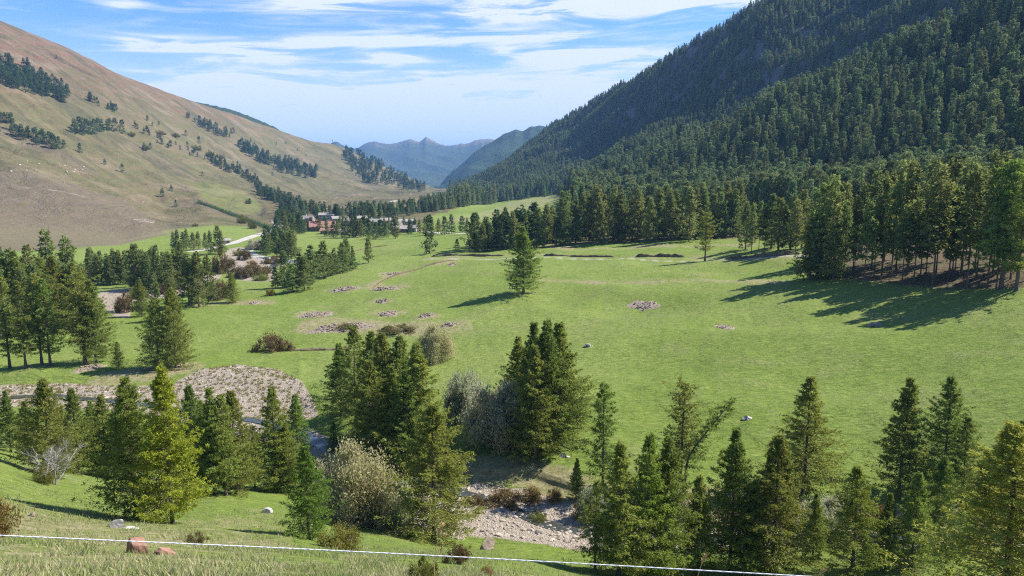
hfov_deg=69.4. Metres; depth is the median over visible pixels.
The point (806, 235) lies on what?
larch
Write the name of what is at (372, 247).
earth bank
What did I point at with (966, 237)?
larch
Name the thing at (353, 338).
larch
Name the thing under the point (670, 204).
larch
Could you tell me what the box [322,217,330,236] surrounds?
pine tree
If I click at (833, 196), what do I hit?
larch
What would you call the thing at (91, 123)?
pine tree
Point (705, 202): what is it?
larch
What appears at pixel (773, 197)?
larch
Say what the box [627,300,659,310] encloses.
stone pile
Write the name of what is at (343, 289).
stone pile
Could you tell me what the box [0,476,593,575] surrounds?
grass
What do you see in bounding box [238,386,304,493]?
larch
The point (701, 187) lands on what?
larch
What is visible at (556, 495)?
shrub
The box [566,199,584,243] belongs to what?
larch
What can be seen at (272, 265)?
stream water
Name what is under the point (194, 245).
larch
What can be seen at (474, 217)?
larch
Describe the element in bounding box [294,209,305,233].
larch
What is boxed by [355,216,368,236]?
pine tree
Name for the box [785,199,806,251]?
larch
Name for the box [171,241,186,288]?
larch
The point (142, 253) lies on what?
larch
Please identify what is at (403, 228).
house
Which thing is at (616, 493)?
larch
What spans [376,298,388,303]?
stone pile
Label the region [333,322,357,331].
shrub
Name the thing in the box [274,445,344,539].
larch
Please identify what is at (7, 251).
larch
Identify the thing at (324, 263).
larch
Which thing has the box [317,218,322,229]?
pine tree
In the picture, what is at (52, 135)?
pine tree
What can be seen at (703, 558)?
dry stalk
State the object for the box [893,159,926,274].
larch
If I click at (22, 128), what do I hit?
pine tree
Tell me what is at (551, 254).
earth bank
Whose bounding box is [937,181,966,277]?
larch
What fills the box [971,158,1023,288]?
larch
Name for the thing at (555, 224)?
larch
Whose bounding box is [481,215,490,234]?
larch
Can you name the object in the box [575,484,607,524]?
willow
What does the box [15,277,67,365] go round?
larch
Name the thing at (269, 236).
larch
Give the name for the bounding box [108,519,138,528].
rock
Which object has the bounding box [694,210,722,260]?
larch
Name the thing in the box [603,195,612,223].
larch
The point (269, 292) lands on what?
shrub
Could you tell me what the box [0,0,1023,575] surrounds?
ground
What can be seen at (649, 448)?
larch
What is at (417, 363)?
larch
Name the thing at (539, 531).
river stones
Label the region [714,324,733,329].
stone pile
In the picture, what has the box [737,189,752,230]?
larch
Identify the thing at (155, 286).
larch
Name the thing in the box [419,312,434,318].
stone pile
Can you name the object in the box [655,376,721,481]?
larch
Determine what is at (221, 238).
larch
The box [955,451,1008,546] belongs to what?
larch
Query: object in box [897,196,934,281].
larch
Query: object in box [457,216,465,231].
larch
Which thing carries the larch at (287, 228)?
on the ground at (776, 346)
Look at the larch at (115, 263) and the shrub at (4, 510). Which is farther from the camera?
the larch at (115, 263)
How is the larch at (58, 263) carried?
on the ground at (776, 346)
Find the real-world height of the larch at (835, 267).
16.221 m
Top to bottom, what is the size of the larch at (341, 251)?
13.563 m
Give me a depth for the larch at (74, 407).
90.64 m
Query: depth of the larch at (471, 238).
365.91 m
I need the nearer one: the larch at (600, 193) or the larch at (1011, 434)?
the larch at (1011, 434)
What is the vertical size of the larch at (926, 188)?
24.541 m
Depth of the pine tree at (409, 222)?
564.84 m
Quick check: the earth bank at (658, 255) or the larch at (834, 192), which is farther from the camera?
the earth bank at (658, 255)
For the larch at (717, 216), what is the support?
on the ground at (776, 346)
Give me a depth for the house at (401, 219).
678.99 m
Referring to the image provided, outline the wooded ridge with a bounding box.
[197,102,282,131]
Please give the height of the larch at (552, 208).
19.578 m
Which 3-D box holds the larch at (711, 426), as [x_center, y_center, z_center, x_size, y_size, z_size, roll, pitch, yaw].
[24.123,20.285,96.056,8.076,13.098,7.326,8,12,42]
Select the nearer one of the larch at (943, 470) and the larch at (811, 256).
the larch at (943, 470)
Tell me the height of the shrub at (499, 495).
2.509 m
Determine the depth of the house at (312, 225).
628.67 m
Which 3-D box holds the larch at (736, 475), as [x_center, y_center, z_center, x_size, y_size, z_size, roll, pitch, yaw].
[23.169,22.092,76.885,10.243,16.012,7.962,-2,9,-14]
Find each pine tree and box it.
[5,113,10,122]
[12,124,19,136]
[18,123,25,136]
[30,128,35,139]
[31,126,38,138]
[33,133,39,144]
[37,130,42,141]
[42,132,46,143]
[48,134,57,147]
[49,132,57,145]
[54,136,62,148]
[70,118,79,133]
[75,116,83,131]
[78,118,85,134]
[83,118,90,132]
[86,120,94,133]
[92,118,98,133]
[98,119,104,130]
[104,118,109,130]
[110,118,118,130]
[118,119,126,133]
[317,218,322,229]
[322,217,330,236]
[327,220,338,237]
[334,218,340,234]
[336,216,341,227]
[340,219,347,237]
[344,220,350,236]
[346,216,357,237]
[350,220,358,235]
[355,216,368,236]
[364,223,373,238]
[372,222,379,238]
[377,219,384,236]
[381,221,390,236]
[389,216,403,238]
[406,217,413,233]
[416,219,421,233]
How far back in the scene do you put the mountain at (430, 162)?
7421.68 m
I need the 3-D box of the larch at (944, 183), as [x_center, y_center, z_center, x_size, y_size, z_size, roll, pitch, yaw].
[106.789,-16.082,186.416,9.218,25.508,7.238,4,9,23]
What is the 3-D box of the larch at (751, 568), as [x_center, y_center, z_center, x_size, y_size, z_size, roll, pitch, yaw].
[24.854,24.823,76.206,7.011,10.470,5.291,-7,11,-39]
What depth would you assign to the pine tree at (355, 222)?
556.22 m
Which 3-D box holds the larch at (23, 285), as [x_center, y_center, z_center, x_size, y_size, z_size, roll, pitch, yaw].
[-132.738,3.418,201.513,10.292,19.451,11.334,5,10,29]
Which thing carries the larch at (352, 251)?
on the ground at (776, 346)
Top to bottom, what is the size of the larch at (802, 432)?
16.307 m
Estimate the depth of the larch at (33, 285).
159.77 m
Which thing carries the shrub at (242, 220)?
on the ground at (776, 346)
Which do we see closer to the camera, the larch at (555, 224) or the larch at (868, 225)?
the larch at (868, 225)
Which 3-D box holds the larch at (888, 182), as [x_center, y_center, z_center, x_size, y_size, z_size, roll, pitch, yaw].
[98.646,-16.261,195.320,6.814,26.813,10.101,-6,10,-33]
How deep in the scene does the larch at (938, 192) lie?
175.82 m
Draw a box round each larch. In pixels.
[0,247,9,276]
[0,257,16,325]
[0,265,16,338]
[0,276,22,368]
[0,378,90,478]
[0,390,28,451]
[2,247,19,279]
[2,250,32,324]
[2,280,39,368]
[7,265,39,334]
[8,400,42,461]
[11,272,62,364]
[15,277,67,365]
[16,244,36,272]
[25,259,33,275]
[25,262,49,329]
[31,255,77,330]
[33,229,65,317]
[34,257,49,282]
[39,270,113,364]
[41,387,105,475]
[42,410,82,459]
[49,259,71,326]
[51,262,112,330]
[55,262,77,328]
[56,279,123,363]
[57,233,101,306]
[70,375,198,522]
[77,263,87,286]
[79,400,105,465]
[81,394,113,476]
[82,247,103,278]
[85,246,97,281]
[88,253,103,283]
[92,404,138,479]
[95,250,103,274]
[100,253,112,283]
[102,255,114,284]
[107,250,124,284]
[108,341,131,368]
[109,248,119,273]
[114,250,122,279]
[115,363,217,523]
[117,250,134,282]
[121,243,145,287]
[121,249,132,286]
[123,277,151,316]
[128,243,141,286]
[132,297,185,370]
[136,248,150,283]
[140,251,153,290]
[142,247,161,288]
[145,244,167,290]
[146,287,200,369]
[147,273,162,301]
[156,384,240,489]
[158,252,169,283]
[161,277,178,314]
[162,250,172,281]
[164,253,179,289]
[169,247,184,287]
[170,232,175,248]
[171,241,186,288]
[173,229,179,243]
[174,252,205,305]
[177,386,249,494]
[179,232,187,248]
[183,228,189,247]
[184,250,212,306]
[188,232,196,249]
[194,231,203,248]
[194,390,267,497]
[195,399,216,466]
[196,393,257,495]
[197,254,221,301]
[201,233,208,248]
[204,230,216,254]
[211,225,226,252]
[214,230,227,253]
[218,273,243,302]
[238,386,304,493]
[244,425,265,487]
[258,225,271,251]
[259,228,270,255]
[264,422,317,492]
[266,233,272,253]
[269,228,282,256]
[269,267,280,287]
[270,250,298,287]
[271,209,282,229]
[271,226,280,251]
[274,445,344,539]
[280,209,288,230]
[280,231,287,256]
[280,263,305,291]
[281,216,290,233]
[281,393,315,463]
[284,229,296,258]
[285,213,295,230]
[289,212,296,229]
[289,230,302,254]
[291,252,303,279]
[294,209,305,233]
[294,254,315,288]
[297,244,327,280]
[308,343,358,417]
[311,251,322,277]
[312,240,334,277]
[322,252,336,275]
[322,421,342,454]
[328,325,368,421]
[329,330,385,435]
[331,248,342,273]
[333,360,414,470]
[335,242,354,272]
[336,238,356,269]
[343,332,401,433]
[349,245,359,268]
[354,335,424,429]
[356,218,364,235]
[358,369,445,477]
[363,236,374,262]
[369,341,472,474]
[369,373,409,461]
[374,403,486,548]
[419,214,437,252]
[420,216,427,233]
[436,218,441,232]
[439,216,451,233]
[448,214,455,232]
[453,238,460,251]
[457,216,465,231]
[460,212,481,250]
[463,217,468,234]
[467,213,479,246]
[470,233,478,250]
[475,223,491,251]
[479,224,495,250]
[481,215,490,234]
[483,222,497,250]
[489,209,503,240]
[490,221,512,249]
[491,216,503,246]
[491,343,573,462]
[493,336,525,402]
[494,211,509,246]
[499,226,547,293]
[502,321,569,436]
[503,211,522,247]
[503,319,592,458]
[505,217,518,246]
[513,207,522,244]
[514,204,529,246]
[515,322,601,448]
[523,211,529,241]
[525,208,533,242]
[528,201,537,231]
[529,207,547,245]
[529,209,544,242]
[530,220,543,247]
[535,213,547,246]
[542,203,553,243]
[544,221,552,243]
[549,189,577,245]
[549,205,556,229]
[551,217,561,246]
[554,201,562,220]
[554,220,564,245]
[558,458,586,499]
[561,200,576,236]
[562,440,666,575]
[565,190,571,223]
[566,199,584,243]
[571,208,583,241]
[572,479,611,569]
[577,191,587,238]
[577,196,595,237]
[579,195,596,242]
[580,381,635,492]
[582,185,612,242]
[590,203,613,243]
[591,183,606,232]
[596,194,607,234]
[601,185,625,239]
[601,432,693,575]
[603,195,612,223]
[607,196,629,242]
[611,192,629,242]
[611,433,707,575]
[612,195,629,227]
[619,189,653,241]
[624,192,648,236]
[625,195,640,240]
[627,208,646,239]
[642,197,661,242]
[644,196,649,223]
[645,187,671,238]
[652,206,659,237]
[655,206,668,239]
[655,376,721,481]
[657,188,682,240]
[659,397,736,491]
[663,184,670,229]
[667,188,680,237]
[673,186,700,238]
[674,474,739,575]
[677,185,702,241]
[685,186,704,238]
[687,427,775,573]
[694,186,714,234]
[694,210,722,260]
[696,181,708,233]
[707,191,731,236]
[709,185,729,231]
[710,194,726,236]
[714,180,741,235]
[719,188,743,235]
[720,479,787,575]
[721,434,827,575]
[731,179,747,234]
[735,201,757,249]
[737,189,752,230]
[743,376,853,499]
[744,202,761,253]
[754,200,765,249]
[755,193,786,248]
[760,204,769,248]
[762,197,796,249]
[775,192,806,248]
[783,189,812,248]
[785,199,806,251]
[786,212,824,278]
[791,212,846,278]
[796,492,835,560]
[797,187,823,233]
[809,180,835,279]
[810,465,897,575]
[811,219,838,279]
[813,174,847,279]
[816,174,841,224]
[816,222,851,280]
[831,181,862,248]
[832,199,858,279]
[835,183,863,237]
[846,195,867,267]
[849,196,864,273]
[853,197,880,283]
[854,168,886,269]
[854,376,935,496]
[856,180,871,253]
[864,194,887,274]
[866,492,911,572]
[872,175,900,275]
[877,170,900,262]
[877,182,910,277]
[879,471,949,572]
[880,419,1023,575]
[881,185,894,265]
[889,159,916,270]
[892,204,918,281]
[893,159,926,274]
[896,455,978,560]
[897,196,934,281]
[906,180,935,275]
[909,375,992,497]
[914,162,963,283]
[915,155,946,253]
[915,197,939,275]
[932,175,949,273]
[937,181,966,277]
[940,157,964,236]
[944,157,984,269]
[944,568,952,575]
[947,185,969,275]
[948,180,966,271]
[949,168,988,287]
[950,416,983,502]
[952,170,995,277]
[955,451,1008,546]
[962,163,987,257]
[968,166,989,269]
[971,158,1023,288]
[972,158,1009,288]
[979,165,1006,273]
[983,149,1012,258]
[984,163,1021,289]
[991,180,1023,290]
[996,420,1023,496]
[1001,168,1023,279]
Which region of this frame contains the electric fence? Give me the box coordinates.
[0,535,802,575]
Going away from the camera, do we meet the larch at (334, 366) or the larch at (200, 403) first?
the larch at (200, 403)
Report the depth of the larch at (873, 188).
205.24 m
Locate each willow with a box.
[243,237,260,249]
[308,431,408,530]
[310,449,339,483]
[360,477,418,534]
[414,321,460,366]
[441,366,486,429]
[457,371,529,455]
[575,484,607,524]
[795,490,852,545]
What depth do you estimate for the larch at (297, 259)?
294.98 m
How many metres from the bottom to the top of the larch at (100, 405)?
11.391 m
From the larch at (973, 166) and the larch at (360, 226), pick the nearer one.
the larch at (973, 166)
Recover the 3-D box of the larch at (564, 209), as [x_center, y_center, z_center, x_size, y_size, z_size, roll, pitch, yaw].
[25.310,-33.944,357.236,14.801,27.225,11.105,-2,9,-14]
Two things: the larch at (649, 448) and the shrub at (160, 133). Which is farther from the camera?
the shrub at (160, 133)
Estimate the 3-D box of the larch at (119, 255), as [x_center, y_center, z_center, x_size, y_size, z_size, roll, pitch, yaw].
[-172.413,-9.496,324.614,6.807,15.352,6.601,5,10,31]
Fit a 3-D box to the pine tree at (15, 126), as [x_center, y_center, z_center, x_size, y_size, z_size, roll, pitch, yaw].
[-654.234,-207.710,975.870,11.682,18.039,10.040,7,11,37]
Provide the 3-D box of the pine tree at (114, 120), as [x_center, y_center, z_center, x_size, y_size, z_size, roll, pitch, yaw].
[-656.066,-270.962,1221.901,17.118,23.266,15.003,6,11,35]
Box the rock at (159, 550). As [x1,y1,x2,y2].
[154,547,175,554]
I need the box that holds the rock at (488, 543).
[480,537,494,549]
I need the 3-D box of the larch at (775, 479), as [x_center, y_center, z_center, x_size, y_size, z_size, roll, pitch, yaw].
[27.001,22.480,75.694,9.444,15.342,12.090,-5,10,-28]
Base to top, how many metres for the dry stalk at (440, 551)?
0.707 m
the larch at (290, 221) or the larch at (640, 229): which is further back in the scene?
the larch at (290, 221)
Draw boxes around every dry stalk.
[426,532,446,575]
[434,521,444,575]
[698,553,706,574]
[818,567,826,575]
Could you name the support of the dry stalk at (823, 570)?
on the ground at (776, 346)
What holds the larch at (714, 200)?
on the ground at (776, 346)
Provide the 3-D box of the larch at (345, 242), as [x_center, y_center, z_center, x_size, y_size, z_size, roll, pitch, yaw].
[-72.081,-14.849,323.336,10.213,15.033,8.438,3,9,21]
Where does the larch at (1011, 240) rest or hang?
on the ground at (776, 346)
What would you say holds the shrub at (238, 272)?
on the ground at (776, 346)
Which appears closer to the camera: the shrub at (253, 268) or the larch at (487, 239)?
the shrub at (253, 268)
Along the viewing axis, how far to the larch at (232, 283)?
258.73 m
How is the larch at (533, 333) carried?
on the ground at (776, 346)
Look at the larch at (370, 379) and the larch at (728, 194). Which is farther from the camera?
the larch at (728, 194)
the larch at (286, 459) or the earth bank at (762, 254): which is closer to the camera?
the larch at (286, 459)
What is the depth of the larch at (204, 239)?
477.44 m
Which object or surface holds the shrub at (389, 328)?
on the ground at (776, 346)
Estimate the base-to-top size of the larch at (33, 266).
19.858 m
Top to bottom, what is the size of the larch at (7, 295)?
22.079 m
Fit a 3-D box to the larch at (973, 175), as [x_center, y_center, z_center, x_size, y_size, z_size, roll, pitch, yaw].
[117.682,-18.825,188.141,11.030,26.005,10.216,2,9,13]
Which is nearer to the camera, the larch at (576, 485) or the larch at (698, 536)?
the larch at (698, 536)
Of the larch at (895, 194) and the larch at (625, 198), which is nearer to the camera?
the larch at (895, 194)
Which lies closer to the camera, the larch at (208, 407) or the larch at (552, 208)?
the larch at (208, 407)
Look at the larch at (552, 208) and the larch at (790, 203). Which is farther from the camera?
the larch at (552, 208)
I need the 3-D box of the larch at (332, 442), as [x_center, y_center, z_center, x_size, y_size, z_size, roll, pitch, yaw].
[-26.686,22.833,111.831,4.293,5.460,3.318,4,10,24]
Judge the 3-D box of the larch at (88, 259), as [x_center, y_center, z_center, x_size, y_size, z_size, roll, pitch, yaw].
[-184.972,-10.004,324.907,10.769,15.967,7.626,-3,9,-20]
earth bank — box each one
[287,347,349,350]
[334,245,387,255]
[373,260,452,287]
[431,253,504,256]
[543,253,613,256]
[635,253,683,256]
[725,250,799,259]
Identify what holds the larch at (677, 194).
on the ground at (776, 346)
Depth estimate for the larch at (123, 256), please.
320.73 m
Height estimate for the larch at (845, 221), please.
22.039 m
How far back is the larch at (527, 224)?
366.12 m
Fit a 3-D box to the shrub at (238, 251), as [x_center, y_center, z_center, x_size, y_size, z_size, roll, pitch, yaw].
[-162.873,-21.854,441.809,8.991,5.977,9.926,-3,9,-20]
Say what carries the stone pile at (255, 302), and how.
on the ground at (776, 346)
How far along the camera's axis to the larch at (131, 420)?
54.45 m
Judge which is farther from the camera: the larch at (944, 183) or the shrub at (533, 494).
the larch at (944, 183)
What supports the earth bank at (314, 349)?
on the ground at (776, 346)
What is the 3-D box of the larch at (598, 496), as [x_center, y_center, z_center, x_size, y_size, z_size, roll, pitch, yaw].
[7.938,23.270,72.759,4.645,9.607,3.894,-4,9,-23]
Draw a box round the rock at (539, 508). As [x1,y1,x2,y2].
[534,506,546,512]
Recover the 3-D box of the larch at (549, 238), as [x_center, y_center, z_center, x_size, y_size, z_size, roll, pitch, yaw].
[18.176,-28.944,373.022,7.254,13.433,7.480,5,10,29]
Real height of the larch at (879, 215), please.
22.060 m
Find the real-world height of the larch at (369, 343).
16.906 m
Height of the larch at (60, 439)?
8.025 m
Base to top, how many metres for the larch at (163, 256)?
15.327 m
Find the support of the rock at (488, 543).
on the ground at (776, 346)
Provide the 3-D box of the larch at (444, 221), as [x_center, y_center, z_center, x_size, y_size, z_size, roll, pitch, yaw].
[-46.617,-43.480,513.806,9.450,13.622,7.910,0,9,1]
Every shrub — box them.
[0,492,22,537]
[21,438,87,484]
[31,461,54,485]
[112,289,137,313]
[126,285,148,298]
[141,144,149,149]
[155,130,166,134]
[159,282,175,293]
[184,530,209,543]
[191,145,201,149]
[206,276,231,300]
[209,249,233,274]
[225,265,247,278]
[226,258,236,268]
[232,248,244,255]
[236,215,247,222]
[236,248,253,259]
[242,262,270,277]
[247,219,256,228]
[250,330,289,353]
[251,272,269,280]
[261,254,279,264]
[261,265,272,274]
[265,288,275,295]
[276,339,295,351]
[314,520,364,550]
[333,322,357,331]
[375,323,417,335]
[406,548,440,575]
[442,541,472,564]
[465,493,483,505]
[480,564,493,575]
[481,486,523,511]
[520,484,545,508]
[528,510,547,522]
[545,487,561,504]
[572,503,581,522]
[860,504,897,529]
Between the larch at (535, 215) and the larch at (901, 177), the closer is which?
the larch at (901, 177)
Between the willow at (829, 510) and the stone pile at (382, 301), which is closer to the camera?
the willow at (829, 510)
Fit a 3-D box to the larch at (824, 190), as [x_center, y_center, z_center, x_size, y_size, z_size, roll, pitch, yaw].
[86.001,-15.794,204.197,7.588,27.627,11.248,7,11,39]
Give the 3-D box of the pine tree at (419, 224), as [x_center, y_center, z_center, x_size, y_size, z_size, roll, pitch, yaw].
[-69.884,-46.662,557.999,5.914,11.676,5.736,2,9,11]
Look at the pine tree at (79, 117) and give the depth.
1119.73 m
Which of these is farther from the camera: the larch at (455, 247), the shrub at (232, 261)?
the shrub at (232, 261)
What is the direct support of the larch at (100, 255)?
on the ground at (776, 346)
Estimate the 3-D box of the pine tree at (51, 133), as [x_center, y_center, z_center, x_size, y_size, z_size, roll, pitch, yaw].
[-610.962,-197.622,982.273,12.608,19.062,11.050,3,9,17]
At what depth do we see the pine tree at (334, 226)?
555.01 m
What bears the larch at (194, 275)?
on the ground at (776, 346)
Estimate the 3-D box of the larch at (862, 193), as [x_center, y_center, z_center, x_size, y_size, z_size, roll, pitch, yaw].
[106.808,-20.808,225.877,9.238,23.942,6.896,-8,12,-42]
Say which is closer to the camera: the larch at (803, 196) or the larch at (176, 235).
the larch at (803, 196)
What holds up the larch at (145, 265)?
on the ground at (776, 346)
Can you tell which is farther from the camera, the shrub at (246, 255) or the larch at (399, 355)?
the shrub at (246, 255)
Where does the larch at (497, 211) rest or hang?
on the ground at (776, 346)
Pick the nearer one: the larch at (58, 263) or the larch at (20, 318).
the larch at (20, 318)
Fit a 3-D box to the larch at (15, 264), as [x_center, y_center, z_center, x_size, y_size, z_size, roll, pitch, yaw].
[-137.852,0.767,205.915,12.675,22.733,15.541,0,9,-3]
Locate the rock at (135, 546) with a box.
[126,537,147,554]
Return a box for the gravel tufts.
[0,364,317,424]
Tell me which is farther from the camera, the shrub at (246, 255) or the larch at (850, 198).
the shrub at (246, 255)
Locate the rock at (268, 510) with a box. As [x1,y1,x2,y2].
[262,507,272,513]
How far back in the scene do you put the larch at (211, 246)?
442.67 m
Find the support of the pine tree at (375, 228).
on the ground at (776, 346)
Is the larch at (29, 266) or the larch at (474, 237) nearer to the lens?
the larch at (29, 266)
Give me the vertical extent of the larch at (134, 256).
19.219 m
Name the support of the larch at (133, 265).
on the ground at (776, 346)
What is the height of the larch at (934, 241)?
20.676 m
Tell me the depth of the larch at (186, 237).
483.64 m
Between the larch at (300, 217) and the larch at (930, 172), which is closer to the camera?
the larch at (930, 172)
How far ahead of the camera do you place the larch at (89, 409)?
101.69 m
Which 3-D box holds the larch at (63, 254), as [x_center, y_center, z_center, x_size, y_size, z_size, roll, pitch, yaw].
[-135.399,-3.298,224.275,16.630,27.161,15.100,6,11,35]
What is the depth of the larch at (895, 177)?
209.16 m
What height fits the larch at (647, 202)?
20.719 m
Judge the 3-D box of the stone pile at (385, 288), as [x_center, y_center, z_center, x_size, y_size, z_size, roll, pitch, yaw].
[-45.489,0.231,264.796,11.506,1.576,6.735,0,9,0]
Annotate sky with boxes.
[0,0,755,147]
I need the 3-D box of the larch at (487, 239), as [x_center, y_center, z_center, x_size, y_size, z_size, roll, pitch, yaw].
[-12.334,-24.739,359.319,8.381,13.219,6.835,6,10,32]
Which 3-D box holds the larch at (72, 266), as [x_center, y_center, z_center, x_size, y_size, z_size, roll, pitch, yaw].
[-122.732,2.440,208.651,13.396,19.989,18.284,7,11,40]
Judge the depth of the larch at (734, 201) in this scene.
349.68 m
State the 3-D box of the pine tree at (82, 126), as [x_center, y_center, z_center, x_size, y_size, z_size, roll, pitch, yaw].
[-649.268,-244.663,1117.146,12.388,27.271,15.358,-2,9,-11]
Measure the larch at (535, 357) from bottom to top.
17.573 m
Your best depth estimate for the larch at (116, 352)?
159.17 m
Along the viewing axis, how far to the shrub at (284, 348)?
179.61 m
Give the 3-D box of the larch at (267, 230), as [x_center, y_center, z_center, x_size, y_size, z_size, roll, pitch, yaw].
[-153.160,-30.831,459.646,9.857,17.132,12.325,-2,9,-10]
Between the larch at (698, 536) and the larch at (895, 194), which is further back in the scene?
the larch at (895, 194)
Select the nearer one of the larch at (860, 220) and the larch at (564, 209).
the larch at (860, 220)
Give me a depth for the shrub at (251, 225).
665.82 m
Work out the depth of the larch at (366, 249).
343.08 m
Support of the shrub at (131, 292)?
on the ground at (776, 346)
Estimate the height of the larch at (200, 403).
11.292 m
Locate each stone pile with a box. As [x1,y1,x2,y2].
[72,364,107,373]
[133,219,154,222]
[249,301,261,304]
[297,311,331,317]
[307,322,374,333]
[329,286,359,292]
[370,286,397,290]
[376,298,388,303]
[378,310,397,316]
[383,272,399,274]
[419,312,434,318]
[441,322,457,328]
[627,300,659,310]
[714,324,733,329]
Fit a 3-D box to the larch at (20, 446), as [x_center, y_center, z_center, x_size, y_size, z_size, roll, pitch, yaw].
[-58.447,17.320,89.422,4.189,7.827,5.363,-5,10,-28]
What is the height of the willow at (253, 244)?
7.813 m
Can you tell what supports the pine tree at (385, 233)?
on the ground at (776, 346)
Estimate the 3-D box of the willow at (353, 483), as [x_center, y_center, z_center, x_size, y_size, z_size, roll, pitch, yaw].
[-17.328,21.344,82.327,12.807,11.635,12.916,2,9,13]
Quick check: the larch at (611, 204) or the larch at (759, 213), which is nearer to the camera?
the larch at (759, 213)
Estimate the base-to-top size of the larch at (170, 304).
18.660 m
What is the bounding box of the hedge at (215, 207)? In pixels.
[196,200,272,229]
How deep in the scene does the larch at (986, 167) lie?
179.24 m
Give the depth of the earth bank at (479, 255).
340.32 m
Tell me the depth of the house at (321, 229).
594.93 m
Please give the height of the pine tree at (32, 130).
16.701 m
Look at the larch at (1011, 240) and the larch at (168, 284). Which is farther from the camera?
the larch at (168, 284)
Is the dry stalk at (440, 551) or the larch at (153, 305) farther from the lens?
the larch at (153, 305)
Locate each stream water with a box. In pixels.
[0,394,1020,542]
[234,262,278,278]
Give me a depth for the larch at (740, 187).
353.32 m
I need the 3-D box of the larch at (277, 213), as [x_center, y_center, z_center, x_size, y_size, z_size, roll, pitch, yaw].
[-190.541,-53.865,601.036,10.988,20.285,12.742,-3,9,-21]
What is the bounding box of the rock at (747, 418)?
[741,416,751,419]
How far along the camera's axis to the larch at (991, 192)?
162.13 m
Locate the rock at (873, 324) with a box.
[866,322,882,326]
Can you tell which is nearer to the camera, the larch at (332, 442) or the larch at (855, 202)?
the larch at (332, 442)
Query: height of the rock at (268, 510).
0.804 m
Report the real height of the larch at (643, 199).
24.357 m
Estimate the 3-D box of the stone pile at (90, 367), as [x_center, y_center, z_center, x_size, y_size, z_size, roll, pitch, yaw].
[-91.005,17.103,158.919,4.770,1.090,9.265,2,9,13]
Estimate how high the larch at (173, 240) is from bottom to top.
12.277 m
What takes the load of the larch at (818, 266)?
on the ground at (776, 346)
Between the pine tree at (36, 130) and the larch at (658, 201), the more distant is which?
the pine tree at (36, 130)
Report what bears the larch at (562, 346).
on the ground at (776, 346)
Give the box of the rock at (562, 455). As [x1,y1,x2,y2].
[560,453,569,457]
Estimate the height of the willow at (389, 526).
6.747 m
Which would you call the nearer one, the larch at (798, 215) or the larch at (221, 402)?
the larch at (221, 402)
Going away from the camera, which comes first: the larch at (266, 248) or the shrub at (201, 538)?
the shrub at (201, 538)
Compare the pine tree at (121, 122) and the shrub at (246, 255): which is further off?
the pine tree at (121, 122)
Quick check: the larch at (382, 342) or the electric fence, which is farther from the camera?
the larch at (382, 342)
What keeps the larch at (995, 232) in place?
on the ground at (776, 346)
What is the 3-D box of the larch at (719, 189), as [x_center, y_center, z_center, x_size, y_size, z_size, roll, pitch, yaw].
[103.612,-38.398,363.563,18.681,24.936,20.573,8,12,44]
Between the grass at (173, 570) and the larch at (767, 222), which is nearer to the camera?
the grass at (173, 570)
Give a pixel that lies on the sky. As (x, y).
(351, 73)
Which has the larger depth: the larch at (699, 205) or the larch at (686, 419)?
the larch at (699, 205)
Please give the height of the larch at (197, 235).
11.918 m
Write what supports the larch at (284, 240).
on the ground at (776, 346)
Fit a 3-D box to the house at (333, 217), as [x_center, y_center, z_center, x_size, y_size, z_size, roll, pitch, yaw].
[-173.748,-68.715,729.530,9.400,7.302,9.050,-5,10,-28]
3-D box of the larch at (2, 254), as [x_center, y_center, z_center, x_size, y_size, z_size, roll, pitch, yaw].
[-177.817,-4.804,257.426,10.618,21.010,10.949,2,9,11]
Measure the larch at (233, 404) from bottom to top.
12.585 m
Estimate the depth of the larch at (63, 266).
207.16 m
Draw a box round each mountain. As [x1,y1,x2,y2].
[331,141,355,152]
[354,137,493,187]
[433,125,544,188]
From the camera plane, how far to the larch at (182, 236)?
475.72 m
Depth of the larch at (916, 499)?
77.57 m
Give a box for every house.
[218,238,231,242]
[302,214,314,222]
[309,219,335,231]
[318,211,334,219]
[319,228,345,233]
[330,215,341,221]
[392,225,407,232]
[398,217,416,224]
[407,225,420,231]
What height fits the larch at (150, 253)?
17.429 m
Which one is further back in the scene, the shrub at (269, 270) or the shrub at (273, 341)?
the shrub at (269, 270)
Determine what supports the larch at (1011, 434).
on the ground at (776, 346)
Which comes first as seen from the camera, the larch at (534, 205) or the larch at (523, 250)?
the larch at (523, 250)
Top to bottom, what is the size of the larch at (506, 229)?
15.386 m
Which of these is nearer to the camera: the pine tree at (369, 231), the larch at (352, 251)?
the larch at (352, 251)
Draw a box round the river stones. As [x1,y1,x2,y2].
[7,366,969,548]
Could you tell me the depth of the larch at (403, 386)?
103.56 m
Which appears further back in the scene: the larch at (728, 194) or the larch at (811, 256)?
the larch at (728, 194)

